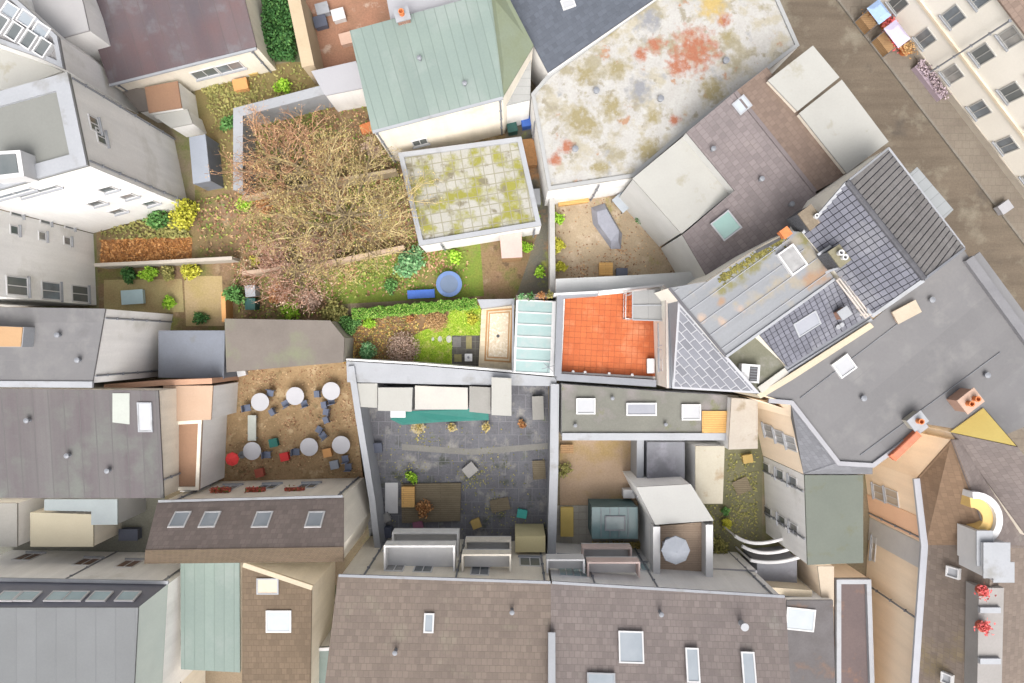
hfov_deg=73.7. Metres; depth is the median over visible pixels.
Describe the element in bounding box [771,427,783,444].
window
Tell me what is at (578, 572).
window
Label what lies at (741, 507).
leaf litter
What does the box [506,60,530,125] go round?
white annexe
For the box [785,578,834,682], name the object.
dark flat house
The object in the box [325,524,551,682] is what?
taupe roof house
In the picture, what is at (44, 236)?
window
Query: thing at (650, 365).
terrace bench
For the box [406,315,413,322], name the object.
leafy plant
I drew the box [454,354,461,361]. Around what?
paving slab
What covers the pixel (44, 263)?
apartment wing
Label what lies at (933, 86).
street planter
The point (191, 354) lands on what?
garden shed
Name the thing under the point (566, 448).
crate
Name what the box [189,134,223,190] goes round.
blue shed
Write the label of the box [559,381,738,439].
felt roof annexe
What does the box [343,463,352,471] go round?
garden chair
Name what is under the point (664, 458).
little dark roof
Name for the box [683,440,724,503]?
cream roof annexe
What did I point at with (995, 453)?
gable house
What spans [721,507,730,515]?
potted bush
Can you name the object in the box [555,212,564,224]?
round bush
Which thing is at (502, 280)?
garden ground
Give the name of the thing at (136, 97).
brown lean to
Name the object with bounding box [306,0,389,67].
courtyard
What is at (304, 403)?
garden chair
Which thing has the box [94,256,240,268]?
garden wall
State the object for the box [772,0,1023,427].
road
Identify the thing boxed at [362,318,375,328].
round shrub
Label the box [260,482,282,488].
window
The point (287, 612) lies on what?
brown roof house
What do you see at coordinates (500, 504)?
pallet
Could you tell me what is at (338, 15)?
crate
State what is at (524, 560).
window
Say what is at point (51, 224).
window
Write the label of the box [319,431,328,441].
garden chair
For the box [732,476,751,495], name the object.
pallet
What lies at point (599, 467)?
courtyard
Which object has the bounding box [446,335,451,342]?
stepping stone
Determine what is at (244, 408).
garden chair
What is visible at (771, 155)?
street house
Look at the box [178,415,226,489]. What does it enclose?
brown annexe
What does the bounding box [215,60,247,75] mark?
window
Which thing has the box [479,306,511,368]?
garden terrace
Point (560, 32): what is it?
slate roof house
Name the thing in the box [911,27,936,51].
window
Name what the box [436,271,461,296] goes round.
trampoline
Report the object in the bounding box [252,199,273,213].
round bush
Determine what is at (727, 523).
potted bush
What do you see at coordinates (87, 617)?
mansard building
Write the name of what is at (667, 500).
white terrace block
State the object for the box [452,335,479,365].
patio
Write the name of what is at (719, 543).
leafy shrub
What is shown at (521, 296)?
potted plant
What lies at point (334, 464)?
stool
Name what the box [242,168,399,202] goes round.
garden wall
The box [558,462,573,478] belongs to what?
round bush
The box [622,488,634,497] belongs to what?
cabinet
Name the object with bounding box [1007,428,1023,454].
pavement
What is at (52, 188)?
window
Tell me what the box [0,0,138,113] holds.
dormer house
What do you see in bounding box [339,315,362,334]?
round shrub
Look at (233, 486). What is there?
window
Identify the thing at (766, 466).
window
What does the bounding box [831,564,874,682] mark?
dark brown flat
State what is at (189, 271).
round bush
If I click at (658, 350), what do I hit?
window
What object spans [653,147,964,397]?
town house
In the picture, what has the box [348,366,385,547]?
courtyard wall
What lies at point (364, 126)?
crate
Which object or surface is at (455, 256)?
round bush
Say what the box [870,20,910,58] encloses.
market stall
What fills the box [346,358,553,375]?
boundary wall
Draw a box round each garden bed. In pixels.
[101,211,191,238]
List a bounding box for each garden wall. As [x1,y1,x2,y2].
[233,86,333,194]
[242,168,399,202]
[242,245,406,275]
[516,293,554,300]
[548,198,554,292]
[630,440,643,497]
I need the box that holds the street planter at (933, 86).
[911,58,951,101]
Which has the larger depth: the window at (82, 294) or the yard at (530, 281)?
the yard at (530, 281)
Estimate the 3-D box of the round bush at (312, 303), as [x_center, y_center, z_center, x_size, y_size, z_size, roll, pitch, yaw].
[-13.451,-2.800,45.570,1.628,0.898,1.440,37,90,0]
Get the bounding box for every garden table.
[465,354,471,360]
[611,191,628,213]
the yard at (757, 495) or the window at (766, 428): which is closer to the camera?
the window at (766, 428)
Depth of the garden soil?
45.99 m
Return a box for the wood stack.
[522,138,537,167]
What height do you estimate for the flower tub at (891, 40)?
0.793 m
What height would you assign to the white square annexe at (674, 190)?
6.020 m
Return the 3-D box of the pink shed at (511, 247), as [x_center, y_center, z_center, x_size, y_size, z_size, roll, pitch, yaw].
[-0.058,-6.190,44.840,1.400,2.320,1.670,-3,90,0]
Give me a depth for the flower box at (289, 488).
42.32 m
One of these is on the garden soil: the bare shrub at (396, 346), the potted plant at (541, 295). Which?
the bare shrub at (396, 346)
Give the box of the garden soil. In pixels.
[348,302,478,360]
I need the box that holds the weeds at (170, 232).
[99,210,191,239]
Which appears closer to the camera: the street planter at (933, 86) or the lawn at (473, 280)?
the street planter at (933, 86)
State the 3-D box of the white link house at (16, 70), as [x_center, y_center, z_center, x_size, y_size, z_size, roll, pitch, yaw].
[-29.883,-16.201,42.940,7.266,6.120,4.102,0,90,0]
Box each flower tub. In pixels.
[880,14,894,31]
[888,37,899,52]
[899,41,918,58]
[974,584,996,601]
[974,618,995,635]
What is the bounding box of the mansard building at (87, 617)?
[0,550,192,682]
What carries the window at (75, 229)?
in the apartment wing
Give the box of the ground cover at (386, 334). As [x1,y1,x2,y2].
[351,315,418,360]
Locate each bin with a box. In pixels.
[245,285,260,297]
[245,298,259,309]
[384,525,392,537]
[507,122,517,135]
[521,115,530,130]
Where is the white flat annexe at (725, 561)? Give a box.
[713,551,756,572]
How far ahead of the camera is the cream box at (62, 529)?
42.88 m
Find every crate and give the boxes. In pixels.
[248,72,258,76]
[254,467,265,477]
[279,452,290,461]
[312,14,328,30]
[314,1,330,16]
[330,7,346,23]
[338,31,352,47]
[360,121,372,135]
[373,442,382,452]
[413,521,423,527]
[470,517,481,529]
[517,508,526,518]
[561,444,572,452]
[599,263,612,275]
[616,268,627,275]
[741,454,752,463]
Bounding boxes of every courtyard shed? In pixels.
[357,383,383,407]
[378,385,416,411]
[415,384,468,408]
[469,385,490,413]
[492,377,510,415]
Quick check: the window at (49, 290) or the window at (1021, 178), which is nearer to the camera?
the window at (49, 290)
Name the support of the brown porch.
on the ground at (182, 148)
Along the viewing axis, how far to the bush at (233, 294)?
44.65 m
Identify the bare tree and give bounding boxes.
[204,97,351,231]
[225,215,344,317]
[232,111,442,297]
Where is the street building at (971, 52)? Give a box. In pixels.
[872,0,1023,198]
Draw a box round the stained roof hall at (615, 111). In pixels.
[529,0,798,205]
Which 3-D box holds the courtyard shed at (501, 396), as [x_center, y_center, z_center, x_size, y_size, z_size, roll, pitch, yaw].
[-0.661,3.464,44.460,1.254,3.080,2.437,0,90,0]
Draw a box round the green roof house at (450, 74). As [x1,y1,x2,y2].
[350,0,533,162]
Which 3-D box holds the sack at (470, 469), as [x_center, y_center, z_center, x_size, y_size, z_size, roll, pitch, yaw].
[-2.805,8.581,45.786,0.860,0.400,0.760,-40,90,0]
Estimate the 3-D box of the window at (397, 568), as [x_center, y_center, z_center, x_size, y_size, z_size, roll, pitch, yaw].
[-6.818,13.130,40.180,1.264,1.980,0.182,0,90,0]
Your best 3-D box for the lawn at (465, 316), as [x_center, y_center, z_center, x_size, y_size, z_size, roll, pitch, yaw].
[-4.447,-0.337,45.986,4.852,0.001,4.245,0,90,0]
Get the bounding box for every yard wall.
[288,0,323,85]
[766,579,811,596]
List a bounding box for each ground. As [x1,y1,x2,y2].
[0,0,869,575]
[96,106,555,329]
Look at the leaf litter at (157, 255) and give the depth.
45.89 m
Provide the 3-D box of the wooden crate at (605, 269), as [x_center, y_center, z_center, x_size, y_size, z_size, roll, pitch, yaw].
[6.264,-4.832,45.744,0.910,0.500,0.860,0,90,0]
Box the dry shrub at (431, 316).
[425,311,447,331]
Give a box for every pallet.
[490,497,509,512]
[532,460,545,479]
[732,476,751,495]
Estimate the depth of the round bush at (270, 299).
45.37 m
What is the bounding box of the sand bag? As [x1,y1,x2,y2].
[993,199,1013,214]
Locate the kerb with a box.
[836,0,1023,244]
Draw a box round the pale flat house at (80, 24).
[32,0,109,63]
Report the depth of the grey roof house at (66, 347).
38.28 m
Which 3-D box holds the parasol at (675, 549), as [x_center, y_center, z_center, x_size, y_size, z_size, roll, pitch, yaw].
[9.559,12.195,40.650,1.571,2.200,1.571,22,90,0]
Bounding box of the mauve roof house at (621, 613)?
[545,542,789,682]
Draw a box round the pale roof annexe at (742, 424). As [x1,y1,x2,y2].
[713,396,757,449]
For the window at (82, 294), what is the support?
in the apartment wing
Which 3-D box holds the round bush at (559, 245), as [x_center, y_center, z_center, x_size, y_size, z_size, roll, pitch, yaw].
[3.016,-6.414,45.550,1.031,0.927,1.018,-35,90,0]
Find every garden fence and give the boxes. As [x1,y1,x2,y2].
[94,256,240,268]
[221,292,232,321]
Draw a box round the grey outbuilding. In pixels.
[0,498,46,546]
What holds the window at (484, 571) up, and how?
in the taupe roof house at (430, 605)
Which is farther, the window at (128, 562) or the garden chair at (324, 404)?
the garden chair at (324, 404)
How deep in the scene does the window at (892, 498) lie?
43.00 m
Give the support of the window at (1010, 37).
in the street building at (971, 52)
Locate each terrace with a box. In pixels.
[184,276,223,325]
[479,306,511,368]
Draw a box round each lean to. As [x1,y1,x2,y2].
[122,88,162,122]
[180,670,204,682]
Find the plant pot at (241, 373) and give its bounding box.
[237,371,247,376]
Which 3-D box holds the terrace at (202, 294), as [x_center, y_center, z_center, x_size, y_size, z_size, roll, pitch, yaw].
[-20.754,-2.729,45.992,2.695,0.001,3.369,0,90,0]
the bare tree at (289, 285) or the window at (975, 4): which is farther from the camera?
the bare tree at (289, 285)
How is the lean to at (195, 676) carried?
on the yard at (221, 677)
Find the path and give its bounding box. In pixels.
[402,443,547,454]
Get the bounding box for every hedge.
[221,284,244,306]
[260,0,296,62]
[351,297,477,319]
[592,540,639,548]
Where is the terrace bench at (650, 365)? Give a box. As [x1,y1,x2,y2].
[646,359,654,372]
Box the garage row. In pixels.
[225,319,353,371]
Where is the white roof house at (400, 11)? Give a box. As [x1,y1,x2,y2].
[387,0,459,25]
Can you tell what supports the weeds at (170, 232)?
on the garden bed at (119, 235)
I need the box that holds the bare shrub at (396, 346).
[386,331,421,360]
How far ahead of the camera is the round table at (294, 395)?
45.25 m
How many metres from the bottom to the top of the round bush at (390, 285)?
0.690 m
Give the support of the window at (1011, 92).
in the street building at (971, 52)
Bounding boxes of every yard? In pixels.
[0,498,164,554]
[195,62,329,189]
[205,558,344,682]
[261,0,300,61]
[505,107,547,299]
[690,440,761,556]
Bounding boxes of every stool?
[268,438,279,447]
[322,448,332,457]
[329,459,339,469]
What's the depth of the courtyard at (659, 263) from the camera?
45.99 m
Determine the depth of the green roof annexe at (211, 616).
41.28 m
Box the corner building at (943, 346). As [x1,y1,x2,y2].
[730,251,1023,473]
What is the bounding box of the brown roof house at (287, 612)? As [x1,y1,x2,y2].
[242,562,334,682]
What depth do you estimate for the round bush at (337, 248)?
45.51 m
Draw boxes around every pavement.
[840,0,1023,239]
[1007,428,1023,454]
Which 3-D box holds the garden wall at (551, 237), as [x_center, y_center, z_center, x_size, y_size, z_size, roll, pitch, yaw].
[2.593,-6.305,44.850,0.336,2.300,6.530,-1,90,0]
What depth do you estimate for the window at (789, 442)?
40.65 m
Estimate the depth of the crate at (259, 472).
45.54 m
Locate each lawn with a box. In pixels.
[104,279,183,312]
[313,241,483,303]
[412,305,481,363]
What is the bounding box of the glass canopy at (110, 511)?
[44,498,145,524]
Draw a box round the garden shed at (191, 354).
[158,331,236,378]
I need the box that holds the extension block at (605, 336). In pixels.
[553,284,667,386]
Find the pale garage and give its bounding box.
[311,61,365,111]
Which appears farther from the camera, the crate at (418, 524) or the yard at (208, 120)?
the yard at (208, 120)
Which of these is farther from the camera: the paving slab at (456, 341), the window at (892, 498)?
the paving slab at (456, 341)
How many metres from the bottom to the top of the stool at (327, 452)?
0.450 m
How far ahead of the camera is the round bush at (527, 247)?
45.50 m
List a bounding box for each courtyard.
[217,362,365,481]
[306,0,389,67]
[359,383,548,541]
[556,195,674,278]
[556,506,638,544]
[560,440,638,504]
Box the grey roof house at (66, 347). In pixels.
[0,307,172,387]
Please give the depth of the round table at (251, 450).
45.25 m
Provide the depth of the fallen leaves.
45.95 m
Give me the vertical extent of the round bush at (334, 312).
1.373 m
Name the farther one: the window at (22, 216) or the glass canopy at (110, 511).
the glass canopy at (110, 511)
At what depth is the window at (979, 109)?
44.30 m
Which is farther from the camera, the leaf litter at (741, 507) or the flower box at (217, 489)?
the leaf litter at (741, 507)
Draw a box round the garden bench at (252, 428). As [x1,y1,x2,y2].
[248,415,257,440]
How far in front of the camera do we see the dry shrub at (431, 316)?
45.69 m
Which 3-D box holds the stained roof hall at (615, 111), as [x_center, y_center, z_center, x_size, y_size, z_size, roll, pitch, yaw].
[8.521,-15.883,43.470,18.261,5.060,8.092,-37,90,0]
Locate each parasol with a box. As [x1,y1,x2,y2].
[225,451,244,465]
[661,535,689,564]
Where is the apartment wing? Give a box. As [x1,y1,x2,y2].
[0,210,95,306]
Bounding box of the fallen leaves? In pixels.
[343,313,434,363]
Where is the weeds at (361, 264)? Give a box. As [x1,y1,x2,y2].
[196,106,469,317]
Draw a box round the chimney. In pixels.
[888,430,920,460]
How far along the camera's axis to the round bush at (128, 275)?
45.29 m
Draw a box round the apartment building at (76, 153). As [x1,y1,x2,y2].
[0,72,185,232]
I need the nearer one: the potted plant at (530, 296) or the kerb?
the potted plant at (530, 296)
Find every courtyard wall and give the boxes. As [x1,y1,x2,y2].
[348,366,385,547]
[546,382,558,553]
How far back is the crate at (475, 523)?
45.54 m
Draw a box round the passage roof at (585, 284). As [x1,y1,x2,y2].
[555,272,694,292]
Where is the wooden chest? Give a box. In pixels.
[402,486,414,506]
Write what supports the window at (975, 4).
in the street building at (971, 52)
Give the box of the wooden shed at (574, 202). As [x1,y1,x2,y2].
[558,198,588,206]
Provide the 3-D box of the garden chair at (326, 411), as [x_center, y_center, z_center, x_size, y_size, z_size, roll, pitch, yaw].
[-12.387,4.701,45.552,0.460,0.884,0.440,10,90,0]
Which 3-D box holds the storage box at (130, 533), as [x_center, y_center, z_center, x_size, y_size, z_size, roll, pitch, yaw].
[-25.530,12.864,45.686,1.260,0.600,0.760,0,90,0]
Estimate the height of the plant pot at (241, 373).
0.450 m
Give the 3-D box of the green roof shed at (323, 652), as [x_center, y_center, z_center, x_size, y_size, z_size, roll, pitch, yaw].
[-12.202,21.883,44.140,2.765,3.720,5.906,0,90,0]
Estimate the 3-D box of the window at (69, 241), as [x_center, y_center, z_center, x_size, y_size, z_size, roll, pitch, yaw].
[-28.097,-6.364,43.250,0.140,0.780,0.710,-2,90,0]
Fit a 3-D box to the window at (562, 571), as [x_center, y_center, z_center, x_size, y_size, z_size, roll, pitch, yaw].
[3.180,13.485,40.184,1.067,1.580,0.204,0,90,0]
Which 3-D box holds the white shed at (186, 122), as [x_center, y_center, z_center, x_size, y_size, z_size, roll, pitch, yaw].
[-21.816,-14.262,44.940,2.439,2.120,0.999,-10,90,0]
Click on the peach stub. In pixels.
(818, 580)
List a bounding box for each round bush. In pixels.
[119,266,136,284]
[136,266,158,281]
[142,210,170,229]
[159,265,174,281]
[162,294,176,309]
[167,198,199,230]
[180,264,202,280]
[192,311,209,324]
[220,115,232,131]
[236,195,254,211]
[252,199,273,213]
[267,283,289,303]
[272,77,292,93]
[280,301,300,319]
[299,288,322,310]
[319,298,347,322]
[320,240,338,256]
[359,136,384,157]
[381,277,397,295]
[392,244,425,277]
[448,249,461,264]
[522,241,533,252]
[534,265,545,277]
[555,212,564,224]
[555,237,565,254]
[555,261,567,271]
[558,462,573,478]
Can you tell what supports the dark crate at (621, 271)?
on the courtyard at (659, 263)
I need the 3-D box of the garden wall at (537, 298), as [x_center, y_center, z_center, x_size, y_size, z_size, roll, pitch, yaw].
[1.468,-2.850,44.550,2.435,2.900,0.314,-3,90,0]
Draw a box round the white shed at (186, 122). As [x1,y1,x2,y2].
[153,109,205,136]
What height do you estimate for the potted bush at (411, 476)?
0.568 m
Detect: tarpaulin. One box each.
[391,409,488,424]
[591,203,621,248]
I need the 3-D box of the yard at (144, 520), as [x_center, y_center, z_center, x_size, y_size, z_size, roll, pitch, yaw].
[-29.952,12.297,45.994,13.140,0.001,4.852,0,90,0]
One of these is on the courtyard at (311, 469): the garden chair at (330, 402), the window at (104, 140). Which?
the garden chair at (330, 402)
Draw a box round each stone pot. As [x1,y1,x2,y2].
[409,423,425,440]
[446,423,456,432]
[481,421,490,432]
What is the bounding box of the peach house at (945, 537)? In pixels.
[865,432,1023,682]
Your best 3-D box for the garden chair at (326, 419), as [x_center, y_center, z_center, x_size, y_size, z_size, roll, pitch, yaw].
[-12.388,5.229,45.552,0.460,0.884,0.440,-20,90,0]
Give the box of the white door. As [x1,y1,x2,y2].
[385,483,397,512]
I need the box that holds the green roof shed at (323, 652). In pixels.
[319,630,330,682]
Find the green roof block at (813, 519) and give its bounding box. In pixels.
[762,456,862,564]
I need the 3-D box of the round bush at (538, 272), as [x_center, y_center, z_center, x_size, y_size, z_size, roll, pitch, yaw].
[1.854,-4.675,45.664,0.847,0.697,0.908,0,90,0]
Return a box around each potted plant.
[514,293,526,299]
[526,290,535,300]
[536,291,547,300]
[542,290,552,298]
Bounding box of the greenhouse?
[588,499,637,538]
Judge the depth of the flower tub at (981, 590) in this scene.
36.15 m
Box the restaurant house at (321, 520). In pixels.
[144,476,370,563]
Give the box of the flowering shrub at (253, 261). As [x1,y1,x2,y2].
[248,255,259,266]
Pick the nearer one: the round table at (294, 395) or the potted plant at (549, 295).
the potted plant at (549, 295)
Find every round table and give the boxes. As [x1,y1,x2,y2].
[243,442,260,459]
[251,393,268,410]
[286,387,303,404]
[300,438,317,455]
[322,382,339,399]
[332,436,349,453]
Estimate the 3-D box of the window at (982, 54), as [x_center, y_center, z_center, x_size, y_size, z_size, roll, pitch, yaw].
[28.450,-17.334,41.340,0.140,1.525,1.210,-37,90,0]
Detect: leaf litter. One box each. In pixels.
[99,236,191,262]
[196,106,468,317]
[558,196,673,277]
[704,451,758,545]
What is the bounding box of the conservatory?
[512,300,555,374]
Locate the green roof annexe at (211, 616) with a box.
[180,563,242,671]
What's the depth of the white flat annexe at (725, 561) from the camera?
43.59 m
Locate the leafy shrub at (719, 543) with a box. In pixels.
[713,534,728,553]
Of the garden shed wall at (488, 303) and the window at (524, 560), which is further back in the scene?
the garden shed wall at (488, 303)
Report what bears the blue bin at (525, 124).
on the yard at (530, 281)
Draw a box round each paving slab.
[453,337,460,346]
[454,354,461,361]
[466,336,471,348]
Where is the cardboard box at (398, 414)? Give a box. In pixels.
[391,411,405,417]
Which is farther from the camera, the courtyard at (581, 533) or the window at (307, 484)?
the courtyard at (581, 533)
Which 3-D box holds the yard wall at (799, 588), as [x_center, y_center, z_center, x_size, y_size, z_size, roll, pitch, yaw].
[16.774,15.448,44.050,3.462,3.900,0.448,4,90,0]
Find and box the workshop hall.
[0,383,180,497]
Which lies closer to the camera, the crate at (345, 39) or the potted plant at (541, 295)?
the potted plant at (541, 295)
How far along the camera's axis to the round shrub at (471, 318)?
45.77 m
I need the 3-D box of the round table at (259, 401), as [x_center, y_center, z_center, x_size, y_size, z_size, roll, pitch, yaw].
[-16.707,4.011,45.622,1.200,0.744,1.200,0,90,0]
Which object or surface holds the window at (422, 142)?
in the green roof house at (450, 74)
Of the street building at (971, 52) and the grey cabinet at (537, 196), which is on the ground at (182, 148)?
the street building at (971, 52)
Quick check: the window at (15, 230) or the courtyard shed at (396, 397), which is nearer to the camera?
the window at (15, 230)
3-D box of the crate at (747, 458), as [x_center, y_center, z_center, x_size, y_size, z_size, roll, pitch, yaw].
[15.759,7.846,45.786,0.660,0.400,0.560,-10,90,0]
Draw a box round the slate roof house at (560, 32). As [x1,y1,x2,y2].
[510,0,655,86]
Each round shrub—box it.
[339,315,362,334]
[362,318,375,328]
[466,311,478,325]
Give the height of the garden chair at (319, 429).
0.884 m
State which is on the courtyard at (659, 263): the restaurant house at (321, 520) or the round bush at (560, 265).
the round bush at (560, 265)
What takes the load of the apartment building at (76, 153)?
on the ground at (182, 148)
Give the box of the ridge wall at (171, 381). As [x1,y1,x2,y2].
[104,376,238,387]
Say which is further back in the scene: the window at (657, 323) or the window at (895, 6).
the window at (895, 6)
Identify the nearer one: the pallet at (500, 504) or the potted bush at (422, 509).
the potted bush at (422, 509)
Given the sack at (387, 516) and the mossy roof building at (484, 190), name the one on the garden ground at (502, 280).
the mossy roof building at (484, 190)
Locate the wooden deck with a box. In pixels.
[401,482,460,522]
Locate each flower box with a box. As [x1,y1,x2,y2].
[209,485,230,493]
[244,486,265,492]
[284,485,304,491]
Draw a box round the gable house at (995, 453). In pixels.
[923,408,1023,534]
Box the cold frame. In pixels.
[121,289,145,304]
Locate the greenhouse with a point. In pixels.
(612, 518)
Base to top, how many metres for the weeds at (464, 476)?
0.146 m
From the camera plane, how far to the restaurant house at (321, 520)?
38.91 m
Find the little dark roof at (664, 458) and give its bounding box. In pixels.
[644,440,684,479]
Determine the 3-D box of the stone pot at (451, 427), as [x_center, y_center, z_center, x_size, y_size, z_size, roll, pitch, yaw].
[-4.046,5.723,45.624,0.703,0.724,0.653,-23,90,0]
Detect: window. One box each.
[0,187,38,201]
[5,275,30,297]
[9,224,21,236]
[10,211,25,219]
[11,551,46,560]
[19,185,63,200]
[38,230,48,242]
[40,219,53,226]
[41,281,63,301]
[63,236,73,247]
[64,226,76,231]
[71,284,90,303]
[71,556,104,565]
[85,200,109,208]
[88,113,103,135]
[95,127,110,148]
[96,185,120,194]
[107,208,129,216]
[114,558,144,567]
[117,193,140,201]
[140,200,161,208]
[180,484,210,491]
[189,67,222,81]
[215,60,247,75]
[221,483,243,489]
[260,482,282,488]
[297,481,321,487]
[384,565,405,571]
[411,137,430,148]
[412,565,433,572]
[470,567,489,575]
[518,555,540,566]
[558,568,573,576]
[571,566,588,577]
[639,560,650,571]
[657,323,661,346]
[657,348,662,371]
[760,421,772,438]
[763,462,768,474]
[764,505,771,519]
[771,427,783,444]
[773,466,783,482]
[775,512,785,528]
[781,432,797,452]
[786,473,796,489]
[787,519,797,537]
[868,534,875,561]
[870,482,886,502]
[882,485,899,507]
[885,0,909,16]
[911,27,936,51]
[938,3,966,30]
[938,63,964,86]
[965,99,991,121]
[967,0,990,12]
[967,43,996,68]
[991,135,1019,156]
[994,25,1023,51]
[995,81,1023,105]
[1018,176,1023,184]
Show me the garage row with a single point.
(254, 344)
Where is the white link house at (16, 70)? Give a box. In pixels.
[0,48,64,90]
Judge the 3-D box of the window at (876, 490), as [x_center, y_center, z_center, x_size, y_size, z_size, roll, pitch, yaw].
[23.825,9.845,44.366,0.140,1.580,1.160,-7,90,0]
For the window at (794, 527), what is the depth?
41.50 m
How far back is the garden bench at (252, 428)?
45.53 m
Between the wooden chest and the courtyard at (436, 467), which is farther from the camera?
the courtyard at (436, 467)
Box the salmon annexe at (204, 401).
[163,382,237,420]
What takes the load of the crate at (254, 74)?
on the yard at (208, 120)
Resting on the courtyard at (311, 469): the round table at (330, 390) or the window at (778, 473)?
the round table at (330, 390)
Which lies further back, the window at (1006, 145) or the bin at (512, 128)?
the bin at (512, 128)
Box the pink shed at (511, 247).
[500,232,521,261]
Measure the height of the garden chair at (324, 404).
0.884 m
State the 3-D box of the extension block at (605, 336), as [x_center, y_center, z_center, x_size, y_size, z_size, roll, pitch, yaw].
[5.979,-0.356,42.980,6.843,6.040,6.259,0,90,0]
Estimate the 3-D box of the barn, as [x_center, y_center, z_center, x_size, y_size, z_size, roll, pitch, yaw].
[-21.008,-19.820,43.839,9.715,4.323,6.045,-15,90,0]
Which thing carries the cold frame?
on the lawn at (157, 291)
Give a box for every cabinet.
[533,188,540,206]
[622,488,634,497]
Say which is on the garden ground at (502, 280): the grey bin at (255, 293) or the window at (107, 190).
the grey bin at (255, 293)
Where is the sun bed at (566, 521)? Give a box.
[561,507,572,536]
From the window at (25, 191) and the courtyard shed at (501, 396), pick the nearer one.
the window at (25, 191)
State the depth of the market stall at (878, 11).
43.89 m
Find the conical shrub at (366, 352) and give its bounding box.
[359,341,377,358]
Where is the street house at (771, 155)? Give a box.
[661,46,888,278]
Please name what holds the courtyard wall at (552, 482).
on the ground at (182, 148)
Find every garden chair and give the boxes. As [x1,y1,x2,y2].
[241,404,252,411]
[261,451,272,458]
[265,389,275,396]
[268,407,278,415]
[281,399,291,408]
[291,448,299,455]
[300,400,308,408]
[314,390,321,397]
[315,425,324,434]
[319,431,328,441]
[320,401,329,408]
[322,408,330,415]
[322,415,330,423]
[327,399,336,405]
[341,454,349,463]
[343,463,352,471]
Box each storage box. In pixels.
[119,527,141,540]
[232,77,250,92]
[407,289,434,298]
[532,396,543,419]
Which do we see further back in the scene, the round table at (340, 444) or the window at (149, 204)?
the round table at (340, 444)
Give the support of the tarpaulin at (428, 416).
on the courtyard at (436, 467)
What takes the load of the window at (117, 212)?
in the apartment building at (76, 153)
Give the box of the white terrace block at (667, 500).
[623,471,713,576]
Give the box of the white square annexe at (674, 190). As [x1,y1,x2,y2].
[619,137,728,246]
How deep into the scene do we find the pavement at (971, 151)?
45.88 m
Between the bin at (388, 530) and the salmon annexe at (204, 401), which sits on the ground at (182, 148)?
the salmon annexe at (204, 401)
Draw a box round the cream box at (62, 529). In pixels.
[30,508,120,546]
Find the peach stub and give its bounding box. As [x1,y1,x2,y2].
[792,553,833,606]
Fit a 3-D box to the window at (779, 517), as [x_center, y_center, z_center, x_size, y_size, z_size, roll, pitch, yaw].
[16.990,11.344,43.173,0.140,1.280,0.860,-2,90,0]
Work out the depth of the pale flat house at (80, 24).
39.88 m
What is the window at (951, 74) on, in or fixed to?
in the street building at (971, 52)
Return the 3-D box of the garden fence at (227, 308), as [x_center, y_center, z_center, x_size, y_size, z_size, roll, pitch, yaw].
[-18.933,-2.264,45.400,0.280,1.200,1.970,-2,90,0]
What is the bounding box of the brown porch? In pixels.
[145,81,198,117]
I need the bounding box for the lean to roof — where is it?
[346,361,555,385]
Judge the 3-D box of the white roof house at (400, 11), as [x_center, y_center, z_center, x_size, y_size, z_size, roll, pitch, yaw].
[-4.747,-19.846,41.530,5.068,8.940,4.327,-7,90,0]
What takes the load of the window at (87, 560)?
in the mansard building at (87, 617)
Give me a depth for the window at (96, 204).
40.82 m
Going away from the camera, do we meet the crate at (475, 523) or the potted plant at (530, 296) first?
the potted plant at (530, 296)
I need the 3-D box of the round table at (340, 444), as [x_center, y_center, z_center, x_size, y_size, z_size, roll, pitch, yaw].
[-11.337,6.862,45.622,1.200,0.744,1.200,0,90,0]
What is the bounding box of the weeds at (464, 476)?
[378,425,544,534]
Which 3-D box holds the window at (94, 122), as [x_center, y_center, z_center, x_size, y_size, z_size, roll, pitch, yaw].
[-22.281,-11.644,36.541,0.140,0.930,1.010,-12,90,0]
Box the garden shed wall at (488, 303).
[478,299,513,308]
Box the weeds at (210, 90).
[201,63,318,188]
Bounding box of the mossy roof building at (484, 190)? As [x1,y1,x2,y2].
[398,137,540,252]
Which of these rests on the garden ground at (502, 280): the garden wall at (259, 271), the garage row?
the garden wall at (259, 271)
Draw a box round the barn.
[96,0,275,91]
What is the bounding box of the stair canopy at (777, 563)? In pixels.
[723,526,799,582]
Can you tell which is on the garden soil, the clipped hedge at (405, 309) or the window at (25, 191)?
the clipped hedge at (405, 309)
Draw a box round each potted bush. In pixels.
[404,471,417,484]
[415,498,433,518]
[517,419,526,428]
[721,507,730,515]
[721,518,732,529]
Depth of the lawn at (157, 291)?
45.99 m
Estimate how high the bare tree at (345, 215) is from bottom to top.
8.213 m
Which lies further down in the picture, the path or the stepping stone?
the path
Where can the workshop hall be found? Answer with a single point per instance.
(98, 440)
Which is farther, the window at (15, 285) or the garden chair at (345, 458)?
the garden chair at (345, 458)
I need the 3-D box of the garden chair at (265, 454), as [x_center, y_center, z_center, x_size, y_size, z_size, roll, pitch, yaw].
[-16.339,7.565,45.552,0.460,0.884,0.440,0,90,0]
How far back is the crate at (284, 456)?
45.54 m
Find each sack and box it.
[383,512,391,523]
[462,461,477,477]

